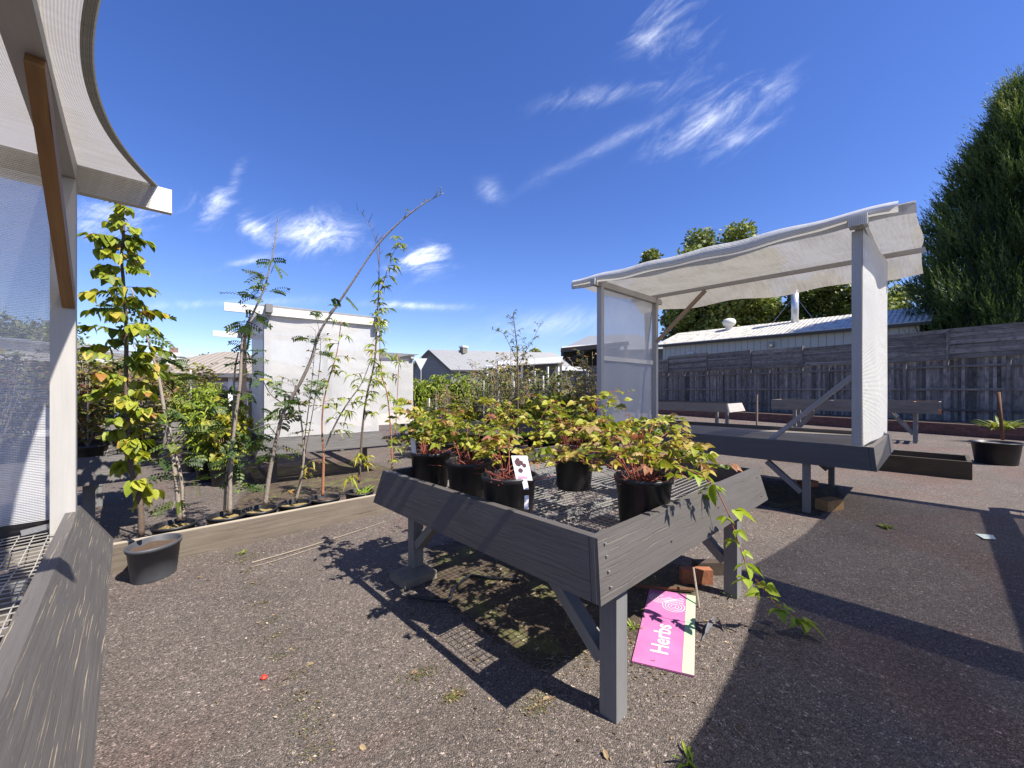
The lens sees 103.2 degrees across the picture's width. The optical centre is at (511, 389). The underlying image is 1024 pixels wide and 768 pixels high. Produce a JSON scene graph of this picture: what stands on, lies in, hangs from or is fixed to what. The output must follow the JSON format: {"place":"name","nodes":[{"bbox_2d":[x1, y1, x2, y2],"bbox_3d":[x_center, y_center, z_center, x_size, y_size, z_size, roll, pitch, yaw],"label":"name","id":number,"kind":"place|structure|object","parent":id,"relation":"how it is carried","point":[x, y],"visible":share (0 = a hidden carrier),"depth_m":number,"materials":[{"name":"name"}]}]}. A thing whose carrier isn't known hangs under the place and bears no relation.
{"place":"outdoors","nodes":[
{"label":"outdoors","id":0,"kind":"place"},
{"bbox_2d":[169,347,251,420],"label":"garden centre building","id":1,"kind":"structure","parent":0,"point":[227,372],"depth_m":16.09,"materials":[{"name":"paint"}]},
{"bbox_2d":[0,405,1023,767],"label":"asphalt yard","id":2,"kind":"structure","parent":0,"point":[178,663],"depth_m":2.30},
{"bbox_2d":[4,439,133,519],"bbox_3d":[-5.493,1.070,3.886,2.740,0.860,2.360,0,0,-43],"label":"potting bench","id":3,"kind":"object","parent":2,"relation":"on","point":[93,475],"visible":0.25,"depth_m":3.88,"materials":[{"name":"grey paint"}]},
{"bbox_2d":[43,351,123,444],"bbox_3d":[-4.445,0.173,4.161,0.704,1.144,0.666,0,0,-31],"label":"potted shrub","id":4,"kind":"object","parent":3,"relation":"on","point":[79,375],"visible":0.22,"depth_m":4.26,"materials":[{"name":"green plant"}]},
{"bbox_2d":[77,366,116,457],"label":"potted shrub","id":5,"kind":"object","parent":3,"relation":"on","point":[87,449],"visible":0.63,"depth_m":4.00,"materials":[{"name":"green plant"}]},
{"bbox_2d":[77,340,120,443],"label":"potted shrub","id":6,"kind":"object","parent":3,"relation":"on","point":[81,357],"visible":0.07,"depth_m":4.57,"materials":[{"name":"green plant"}]},
{"bbox_2d":[77,358,123,450],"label":"potted shrub","id":7,"kind":"object","parent":3,"relation":"on","point":[106,442],"visible":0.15,"depth_m":4.99,"materials":[{"name":"green plant"}]},
{"bbox_2d":[113,341,178,440],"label":"potted shrub","id":8,"kind":"object","parent":3,"relation":"on","point":[154,437],"visible":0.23,"depth_m":4.54,"materials":[{"name":"green plant"}]},
{"bbox_2d":[118,365,181,445],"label":"potted shrub","id":9,"kind":"object","parent":3,"relation":"on","point":[165,396],"visible":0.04,"depth_m":4.96,"materials":[{"name":"green plant"}]},
{"bbox_2d":[112,364,188,462],"bbox_3d":[-3.827,0.240,4.256,0.588,1.009,0.621,0,0,7],"label":"potted shrub","id":10,"kind":"object","parent":3,"relation":"on","point":[154,454],"visible":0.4,"depth_m":4.21,"materials":[{"name":"green plant"}]},
{"bbox_2d":[0,0,171,767],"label":"canopied bench","id":11,"kind":"object","parent":2,"relation":"on","point":[62,147],"visible":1,"depth_m":1.83,"materials":[{"name":"grey paint"}]},
{"bbox_2d":[4,338,184,416],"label":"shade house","id":12,"kind":"structure","parent":2,"relation":"on","point":[120,353],"depth_m":13.33,"materials":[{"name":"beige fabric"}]},
{"bbox_2d":[77,202,182,584],"bbox_3d":[-3.070,-0.049,3.259,0.651,3.098,0.626,0,0,-43],"label":"potted tree","id":13,"kind":"object","parent":2,"relation":"on","point":[151,559],"visible":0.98,"depth_m":3.22,"materials":[{"name":"green plant"}]},
{"bbox_2d":[100,417,189,455],"bbox_3d":[-7.795,1.070,8.870,2.160,0.860,3.160,0,0,-43],"label":"potting bench","id":14,"kind":"object","parent":2,"relation":"on","point":[172,424],"visible":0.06,"depth_m":7.90,"materials":[{"name":"grey paint"}]},
{"bbox_2d":[175,370,202,421],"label":"potted shrub","id":15,"kind":"object","parent":14,"relation":"on","point":[190,386],"visible":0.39,"depth_m":8.26,"materials":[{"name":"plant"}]},
{"bbox_2d":[178,362,222,396],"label":"potted shrub","id":16,"kind":"object","parent":14,"relation":"on","point":[209,373],"visible":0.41,"depth_m":8.99,"materials":[{"name":"green plant"}]},
{"bbox_2d":[188,382,226,403],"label":"potted shrub","id":17,"kind":"object","parent":14,"relation":"on","point":[217,391],"visible":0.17,"depth_m":8.56,"materials":[{"name":"green plant"}]},
{"bbox_2d":[95,288,213,534],"bbox_3d":[-3.311,0.278,3.740,0.888,2.444,0.713,0,0,-18],"label":"potted tree","id":18,"kind":"object","parent":2,"relation":"on","point":[181,522],"visible":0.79,"depth_m":3.76,"materials":[{"name":"green plant"}]},
{"bbox_2d":[166,386,225,471],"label":"potted shrub","id":19,"kind":"object","parent":2,"relation":"on","point":[211,393],"visible":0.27,"depth_m":7.35,"materials":[{"name":"green plant"}]},
{"bbox_2d":[9,494,390,588],"bbox_3d":[-2.482,1.381,4.069,3.240,0.237,0.050,0,0,-43],"label":"sleeper edging","id":20,"kind":"object","parent":2,"relation":"on","point":[208,538],"visible":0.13,"depth_m":4.01,"materials":[{"name":"wood"}]},
{"bbox_2d":[175,396,238,482],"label":"potted shrub","id":21,"kind":"object","parent":2,"relation":"on","point":[206,447],"visible":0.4,"depth_m":6.52,"materials":[{"name":"green plant"}]},
{"bbox_2d":[176,396,249,457],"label":"potted shrub","id":22,"kind":"object","parent":2,"relation":"on","point":[241,403],"visible":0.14,"depth_m":7.29,"materials":[{"name":"green plant"}]},
{"bbox_2d":[197,409,253,486],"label":"potted shrub","id":23,"kind":"object","parent":2,"relation":"on","point":[218,481],"visible":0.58,"depth_m":6.32,"materials":[{"name":"green plant"}]},
{"bbox_2d":[195,219,289,524],"bbox_3d":[-2.675,-0.104,4.099,0.916,3.209,0.618,0,0,18],"label":"potted tree","id":24,"kind":"object","parent":2,"relation":"on","point":[228,514],"visible":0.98,"depth_m":4.05,"materials":[{"name":"green plant"}]},
{"bbox_2d":[118,459,400,560],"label":"leaf litter","id":25,"kind":"object","parent":2,"relation":"on","point":[297,481],"visible":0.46,"depth_m":6.34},
{"bbox_2d":[213,302,387,482],"bbox_3d":[-4.346,0.100,8.047,2.420,2.800,3.880,0,0,-38],"label":"canopied bench","id":26,"kind":"object","parent":2,"relation":"on","point":[284,355],"visible":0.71,"depth_m":6.72,"materials":[{"name":"grey paint"}]},
{"bbox_2d":[268,733,334,765],"bbox_3d":[-0.844,1.497,1.654,0.238,0.009,0.177,0,0,-43],"label":"moss patch","id":27,"kind":"object","parent":2,"relation":"on","point":[310,759],"visible":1,"depth_m":1.68,"materials":[{"name":"green plant"}]},
{"bbox_2d":[277,317,326,511],"bbox_3d":[-2.340,0.334,4.470,0.532,2.332,0.383,0,0,18],"label":"potted tree","id":28,"kind":"object","parent":2,"relation":"on","point":[295,503],"visible":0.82,"depth_m":4.48,"materials":[{"name":"green plant"}]},
{"bbox_2d":[232,461,389,510],"bbox_3d":[-2.917,1.496,6.683,2.974,0.001,4.072,0,0,-28],"label":"soil strip","id":29,"kind":"object","parent":2,"relation":"on","point":[291,473],"visible":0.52,"depth_m":6.59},
{"bbox_2d":[252,522,382,562],"bbox_3d":[-1.820,1.491,4.024,0.050,0.015,1.354,0,0,37],"label":"long stick","id":30,"kind":"object","parent":2,"relation":"on","point":[307,546],"visible":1,"depth_m":3.81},
{"bbox_2d":[233,187,443,517],"bbox_3d":[-1.759,-0.230,4.034,2.153,3.460,0.669,0,0,13],"label":"potted tree","id":31,"kind":"object","parent":2,"relation":"on","point":[265,508],"visible":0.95,"depth_m":4.15,"materials":[{"name":"green plant"}]},
{"bbox_2d":[304,318,384,505],"bbox_3d":[-1.916,0.339,4.679,0.838,2.323,0.488,0,0,8],"label":"potted tree","id":32,"kind":"object","parent":2,"relation":"on","point":[322,498],"visible":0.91,"depth_m":4.69,"materials":[{"name":"green plant"}]},
{"bbox_2d":[341,203,407,498],"bbox_3d":[-1.668,-0.376,5.034,0.796,3.752,0.476,0,0,-5],"label":"potted tree","id":33,"kind":"object","parent":2,"relation":"on","point":[352,493],"visible":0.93,"depth_m":4.99,"materials":[{"name":"green plant"}]},
{"bbox_2d":[339,352,418,451],"bbox_3d":[-4.298,0.290,11.216,2.250,2.420,3.180,0,0,-38],"label":"canopied bench","id":34,"kind":"object","parent":2,"relation":"on","point":[405,385],"visible":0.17,"depth_m":10.42,"materials":[{"name":"grey paint"}]},
{"bbox_2d":[368,321,406,468],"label":"potted tree","id":35,"kind":"object","parent":2,"relation":"on","point":[392,460],"visible":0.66,"depth_m":5.34,"materials":[{"name":"green plant"}]},
{"bbox_2d":[390,563,436,589],"bbox_3d":[-0.779,1.466,3.207,0.280,0.063,0.240,0,0,-43],"label":"concrete paver","id":36,"kind":"object","parent":2,"relation":"on","point":[406,577],"visible":0.9,"depth_m":3.15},
{"bbox_2d":[414,357,426,381],"bbox_3d":[-3.146,0.192,14.010,0.439,2.617,0.056,0,0,-5],"label":"pennant pole","id":37,"kind":"object","parent":2,"relation":"on","point":[420,361],"visible":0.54,"depth_m":14.00,"materials":[{"name":"white paint"}]},
{"bbox_2d":[407,378,434,434],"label":"potted shrub","id":38,"kind":"object","parent":2,"relation":"on","point":[418,396],"visible":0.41,"depth_m":12.00,"materials":[{"name":"green plant"}]},
{"bbox_2d":[396,660,446,690],"bbox_3d":[-0.469,1.495,2.130,0.318,0.009,0.192,0,0,-18],"label":"moss patch","id":39,"kind":"object","parent":2,"relation":"on","point":[413,672],"visible":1,"depth_m":2.13,"materials":[{"name":"green plant"}]},
{"bbox_2d":[412,408,437,449],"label":"potted shrub","id":40,"kind":"object","parent":2,"relation":"on","point":[429,442],"visible":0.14,"depth_m":8.86,"materials":[{"name":"green plant"}]},
{"bbox_2d":[420,398,438,447],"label":"potted shrub","id":41,"kind":"object","parent":2,"relation":"on","point":[427,407],"visible":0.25,"depth_m":9.69,"materials":[{"name":"green plant"}]},
{"bbox_2d":[413,373,452,436],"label":"potted shrub","id":42,"kind":"object","parent":2,"relation":"on","point":[435,384],"visible":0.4,"depth_m":12.52,"materials":[{"name":"green plant"}]},
{"bbox_2d":[428,388,468,441],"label":"potted shrub","id":43,"kind":"object","parent":2,"relation":"on","point":[443,395],"visible":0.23,"depth_m":9.96,"materials":[{"name":"green plant"}]},
{"bbox_2d":[434,383,467,457],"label":"potted shrub","id":44,"kind":"object","parent":2,"relation":"on","point":[448,445],"visible":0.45,"depth_m":8.96,"materials":[{"name":"green plant"}]},
{"bbox_2d":[439,685,469,703],"bbox_3d":[-0.285,1.494,1.989,0.125,0.020,0.154,0,0,21],"label":"moss patch","id":45,"kind":"object","parent":2,"relation":"on","point":[453,695],"visible":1,"depth_m":1.99,"materials":[{"name":"green plant"}]},
{"bbox_2d":[440,372,475,412],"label":"potted shrub","id":46,"kind":"object","parent":2,"relation":"on","point":[458,391],"visible":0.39,"depth_m":11.96,"materials":[{"name":"green plant"}]},
{"bbox_2d":[451,406,481,456],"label":"potted shrub","id":47,"kind":"object","parent":2,"relation":"on","point":[469,414],"visible":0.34,"depth_m":9.05,"materials":[{"name":"green plant"}]},
{"bbox_2d":[464,380,490,407],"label":"potted shrub","id":48,"kind":"object","parent":2,"relation":"on","point":[475,392],"visible":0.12,"depth_m":12.61,"materials":[{"name":"green plant"}]},
{"bbox_2d":[454,359,501,444],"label":"potted shrub","id":49,"kind":"object","parent":2,"relation":"on","point":[472,388],"visible":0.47,"depth_m":10.09,"materials":[{"name":"green plant"}]},
{"bbox_2d":[431,414,545,447],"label":"potted plant","id":50,"kind":"object","parent":2,"relation":"on","point":[527,429],"visible":0.11,"depth_m":8.32,"materials":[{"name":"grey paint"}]},
{"bbox_2d":[473,380,495,421],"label":"potted shrub","id":51,"kind":"object","parent":50,"relation":"on","point":[488,397],"visible":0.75,"depth_m":8.10,"materials":[{"name":"green plant"}]},
{"bbox_2d":[484,375,503,418],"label":"potted shrub","id":52,"kind":"object","parent":50,"relation":"on","point":[493,383],"visible":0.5,"depth_m":8.57,"materials":[{"name":"green plant"}]},
{"bbox_2d":[507,381,522,419],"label":"potted shrub","id":53,"kind":"object","parent":50,"relation":"on","point":[513,389],"visible":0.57,"depth_m":8.66,"materials":[{"name":"green plant"}]},
{"bbox_2d":[467,352,522,449],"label":"potted shrub","id":54,"kind":"object","parent":2,"relation":"on","point":[503,383],"visible":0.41,"depth_m":8.92,"materials":[{"name":"green plant"}]},
{"bbox_2d":[477,360,515,442],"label":"potted shrub","id":55,"kind":"object","parent":2,"relation":"on","point":[479,371],"visible":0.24,"depth_m":9.87,"materials":[{"name":"green plant"}]},
{"bbox_2d":[413,346,589,405],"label":"grey cottage","id":56,"kind":"structure","parent":2,"relation":"on","point":[440,362],"depth_m":29.82,"materials":[{"name":"metal"}]},
{"bbox_2d":[479,346,545,445],"bbox_3d":[-0.014,0.277,8.914,1.410,2.447,1.015,0,0,45],"label":"potted shrub","id":57,"kind":"object","parent":2,"relation":"on","point":[525,379],"visible":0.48,"depth_m":8.89,"materials":[{"name":"green plant"}]},
{"bbox_2d":[491,309,543,440],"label":"potted tree","id":58,"kind":"object","parent":2,"relation":"on","point":[517,357],"visible":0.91,"depth_m":6.59,"materials":[{"name":"green plant"}]},
{"bbox_2d":[486,356,562,398],"bbox_3d":[0.896,-0.350,25.772,4.644,3.700,3.089,0,0,7],"label":"white awning","id":59,"kind":"object","parent":2,"relation":"on","point":[543,364],"visible":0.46,"depth_m":26.85,"materials":[{"name":"metal"}]},
{"bbox_2d":[506,685,556,729],"bbox_3d":[0.117,1.494,1.917,0.214,0.013,0.335,0,0,27],"label":"moss patch","id":60,"kind":"object","parent":2,"relation":"on","point":[546,697],"visible":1,"depth_m":1.93,"materials":[{"name":"green plant"}]},
{"bbox_2d":[514,370,551,444],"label":"potted shrub","id":61,"kind":"object","parent":2,"relation":"on","point":[529,392],"visible":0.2,"depth_m":11.21,"materials":[{"name":"green plant"}]},
{"bbox_2d":[519,403,563,447],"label":"potted shrub","id":62,"kind":"object","parent":2,"relation":"on","point":[533,412],"visible":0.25,"depth_m":8.75,"materials":[{"name":"green plant"}]},
{"bbox_2d":[528,376,555,441],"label":"potted shrub","id":63,"kind":"object","parent":2,"relation":"on","point":[543,388],"visible":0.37,"depth_m":9.94,"materials":[{"name":"green plant"}]},
{"bbox_2d":[529,367,571,437],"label":"potted shrub","id":64,"kind":"object","parent":2,"relation":"on","point":[547,374],"visible":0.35,"depth_m":9.88,"materials":[{"name":"green plant"}]},
{"bbox_2d":[533,390,580,446],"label":"potted shrub","id":65,"kind":"object","parent":2,"relation":"on","point":[565,399],"visible":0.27,"depth_m":8.80,"materials":[{"name":"green plant"}]},
{"bbox_2d":[126,479,1018,766],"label":"leaf litter","id":66,"kind":"object","parent":2,"relation":"on","point":[362,747],"visible":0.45,"depth_m":2.39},
{"bbox_2d":[557,380,592,444],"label":"potted shrub","id":67,"kind":"object","parent":2,"relation":"on","point":[571,394],"visible":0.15,"depth_m":10.77,"materials":[{"name":"green plant"}]},
{"bbox_2d":[557,355,596,445],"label":"potted shrub","id":68,"kind":"object","parent":2,"relation":"on","point":[567,384],"visible":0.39,"depth_m":9.86,"materials":[{"name":"green plant"}]},
{"bbox_2d":[561,343,596,376],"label":"carport","id":69,"kind":"object","parent":2,"relation":"on","point":[586,350],"visible":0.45,"depth_m":46.68,"materials":[{"name":"beige metal"}]},
{"bbox_2d":[566,348,596,445],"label":"potted shrub","id":70,"kind":"object","parent":2,"relation":"on","point":[584,374],"visible":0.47,"depth_m":8.95,"materials":[{"name":"green plant"}]},
{"bbox_2d":[571,360,622,445],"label":"potted shrub","id":71,"kind":"object","parent":2,"relation":"on","point":[595,410],"visible":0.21,"depth_m":8.92,"materials":[{"name":"green plant"}]},
{"bbox_2d":[307,552,911,767],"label":"leaf litter","id":72,"kind":"object","parent":2,"relation":"on","point":[606,755],"visible":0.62,"depth_m":2.38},
{"bbox_2d":[671,739,696,767],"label":"weed","id":73,"kind":"object","parent":2,"relation":"on","point":[688,755],"visible":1,"depth_m":1.64,"materials":[{"name":"green plant"}]},
{"bbox_2d":[630,401,744,423],"bbox_3d":[5.936,0.975,14.353,1.460,1.050,3.760,0,0,-43],"label":"trestle bench","id":74,"kind":"object","parent":2,"relation":"on","point":[718,407],"visible":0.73,"depth_m":13.32,"materials":[{"name":"grey paint"}]},
{"bbox_2d":[571,201,924,512],"bbox_3d":[3.576,-0.250,6.721,2.840,3.500,4.550,0,0,-43],"label":"canopied bench","id":75,"kind":"object","parent":2,"relation":"on","point":[867,253],"visible":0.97,"depth_m":5.87,"materials":[{"name":"grey paint"}]},
{"bbox_2d":[574,322,1023,423],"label":"paling fence","id":76,"kind":"object","parent":2,"relation":"on","point":[968,385],"visible":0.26,"depth_m":16.40,"materials":[{"name":"wood"}]},
{"bbox_2d":[761,477,841,516],"bbox_3d":[3.836,1.496,5.982,2.400,0.001,1.800,0,0,-43],"label":"soil strip","id":77,"kind":"object","parent":2,"relation":"on","point":[785,488],"visible":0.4,"depth_m":5.72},
{"bbox_2d":[815,496,843,511],"bbox_3d":[3.967,1.435,5.073,0.300,0.130,0.150,0,0,-20],"label":"brick","id":78,"kind":"object","parent":77,"relation":"on","point":[829,504],"visible":1,"depth_m":5.02,"materials":[{"name":"brick"}]},
{"bbox_2d":[622,408,1023,440],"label":"brick retaining wall","id":79,"kind":"structure","parent":2,"relation":"on","point":[968,430],"depth_m":14.56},
{"bbox_2d":[771,399,940,443],"bbox_3d":[10.394,0.915,12.509,1.145,1.170,3.900,0,0,-43],"label":"trestle bench","id":80,"kind":"object","parent":2,"relation":"on","point":[894,407],"visible":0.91,"depth_m":12.06,"materials":[{"name":"grey wood"}]},
{"bbox_2d":[879,450,971,479],"bbox_3d":[6.970,1.350,8.308,1.350,0.300,3.200,0,0,-43],"label":"timber frame bed","id":81,"kind":"object","parent":2,"relation":"on","point":[955,466],"visible":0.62,"depth_m":7.15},
{"bbox_2d":[888,62,1023,357],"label":"cypress tree","id":82,"kind":"object","parent":2,"relation":"on","point":[983,238],"visible":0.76,"depth_m":18.06,"materials":[{"name":"green plant"}]},
{"bbox_2d":[969,392,1023,465],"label":"staked tub","id":83,"kind":"object","parent":2,"relation":"on","point":[999,452],"visible":1,"depth_m":8.06,"materials":[{"name":"black plastic"}]},
{"bbox_2d":[971,415,1023,429],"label":"weed","id":84,"kind":"object","parent":83,"relation":"in","point":[995,425],"visible":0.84,"depth_m":11.22,"materials":[{"name":"green plant"}]},
{"bbox_2d":[4,0,1023,361],"label":"sky","id":85,"kind":"structure","parent":0,"point":[564,141],"materials":[{"name":"blue"}]},
{"bbox_2d":[426,541,711,670],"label":"shadow","id":86,"kind":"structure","parent":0,"point":[463,558],"depth_m":2.88},
{"bbox_2d":[407,574,519,601],"bbox_3d":[-0.359,1.480,3.056,0.834,0.022,0.279,0,0,-30],"label":"black pipe","id":87,"kind":"object","parent":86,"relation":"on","point":[457,585],"visible":1,"depth_m":3.07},
{"bbox_2d":[373,444,767,724],"bbox_3d":[0.488,1.070,3.239,2.350,0.860,2.122,0,0,-43],"label":"potting bench","id":88,"kind":"object","parent":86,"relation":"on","point":[605,569],"visible":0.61,"depth_m":2.19,"materials":[{"name":"grey paint"}]},
{"bbox_2d":[382,397,473,486],"bbox_3d":[-0.688,0.430,3.240,0.746,0.730,0.825,0,0,-12],"label":"potted bramble","id":89,"kind":"object","parent":88,"relation":"on","point":[425,460],"visible":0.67,"depth_m":3.20,"materials":[{"name":"plant"}]},
{"bbox_2d":[412,413,527,498],"bbox_3d":[-0.306,0.486,2.909,0.851,0.618,0.693,0,0,21],"label":"potted bramble","id":90,"kind":"object","parent":88,"relation":"on","point":[463,477],"visible":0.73,"depth_m":2.76,"materials":[{"name":"plant"}]},
{"bbox_2d":[470,396,543,469],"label":"potted bramble","id":91,"kind":"object","parent":88,"relation":"on","point":[497,409],"visible":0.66,"depth_m":3.44,"materials":[{"name":"green plant"}]},
{"bbox_2d":[470,429,557,513],"bbox_3d":[-0.082,0.519,2.466,0.514,0.551,0.618,0,0,-33],"label":"potted bramble","id":92,"kind":"object","parent":88,"relation":"on","point":[514,487],"visible":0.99,"depth_m":2.30,"materials":[{"name":"black plastic"}]},
{"bbox_2d":[492,388,634,491],"bbox_3d":[0.519,0.390,3.325,1.302,0.811,1.092,0,0,25],"label":"potted bramble","id":93,"kind":"object","parent":88,"relation":"on","point":[573,476],"visible":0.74,"depth_m":3.17,"materials":[{"name":"plant"}]},
{"bbox_2d":[618,413,694,472],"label":"potted bramble","id":94,"kind":"object","parent":88,"relation":"on","point":[635,424],"visible":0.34,"depth_m":2.91,"materials":[{"name":"green plant"}]},
{"bbox_2d":[529,417,826,639],"bbox_3d":[0.864,0.813,2.553,1.806,1.323,1.132,0,0,-25],"label":"potted bramble","id":95,"kind":"object","parent":88,"relation":"on","point":[644,490],"visible":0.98,"depth_m":2.32,"materials":[{"name":"plant"}]},
{"bbox_2d":[632,589,695,676],"bbox_3d":[0.989,1.491,2.572,0.313,0.010,0.909,0,0,25],"label":"herb sign","id":96,"kind":"object","parent":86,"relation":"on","point":[666,614],"visible":1,"depth_m":2.46,"materials":[{"name":"plastic"}]},
{"bbox_2d":[632,584,693,591],"bbox_3d":[1.114,1.470,3.007,0.435,0.028,0.028,0,0,9],"label":"metal rod","id":97,"kind":"object","parent":96,"relation":"on","point":[664,587],"visible":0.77,"depth_m":3.00,"materials":[{"name":"metal"}]},
{"bbox_2d":[679,566,712,584],"bbox_3d":[1.430,1.445,3.153,0.230,0.110,0.070,0,0,3],"label":"brick","id":98,"kind":"object","parent":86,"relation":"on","point":[704,575],"visible":0.93,"depth_m":3.12,"materials":[{"name":"brick"}]},
{"bbox_2d":[692,559,723,575],"bbox_3d":[1.609,1.450,3.309,0.250,0.100,0.080,0,0,0],"label":"brick","id":99,"kind":"object","parent":86,"relation":"on","point":[716,566],"visible":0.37,"depth_m":3.27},
{"bbox_2d":[559,334,662,359],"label":"grey roofed house","id":100,"kind":"structure","parent":0,"point":[591,339],"depth_m":55.56,"materials":[{"name":"metal"}]},
{"bbox_2d":[658,293,935,369],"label":"long shed","id":101,"kind":"structure","parent":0,"point":[795,331],"depth_m":24.56,"materials":[{"name":"metal"}]},
{"bbox_2d":[738,411,1023,426],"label":"garden bed soil","id":102,"kind":"structure","parent":0,"point":[923,420],"depth_m":15.67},
{"label":"ground","id":103,"kind":"structure","parent":0,"visible":0},
{"bbox_2d":[638,248,663,338],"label":"broadleaf tree","id":104,"kind":"object","parent":103,"relation":"on","point":[651,254],"visible":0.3,"depth_m":40.41,"materials":[{"name":"green plant"}]},
{"bbox_2d":[658,218,781,344],"bbox_3d":[19.503,-7.512,39.577,11.681,18.050,12.928,0,0,-43],"label":"broadleaf tree","id":105,"kind":"object","parent":103,"relation":"on","point":[711,316],"visible":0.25,"depth_m":37.75,"materials":[{"name":"green plant"}]},
{"bbox_2d":[731,297,783,325],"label":"broadleaf tree","id":106,"kind":"object","parent":103,"relation":"on","point":[753,319],"visible":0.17,"depth_m":38.28,"materials":[{"name":"green plant"}]},
{"bbox_2d":[770,284,851,322],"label":"broadleaf tree","id":107,"kind":"object","parent":103,"relation":"on","point":[833,300],"visible":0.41,"depth_m":35.35,"materials":[{"name":"green plant"}]},
{"bbox_2d":[843,279,919,313],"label":"broadleaf tree","id":108,"kind":"object","parent":103,"relation":"on","point":[890,304],"visible":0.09,"depth_m":35.23,"materials":[{"name":"green plant"}]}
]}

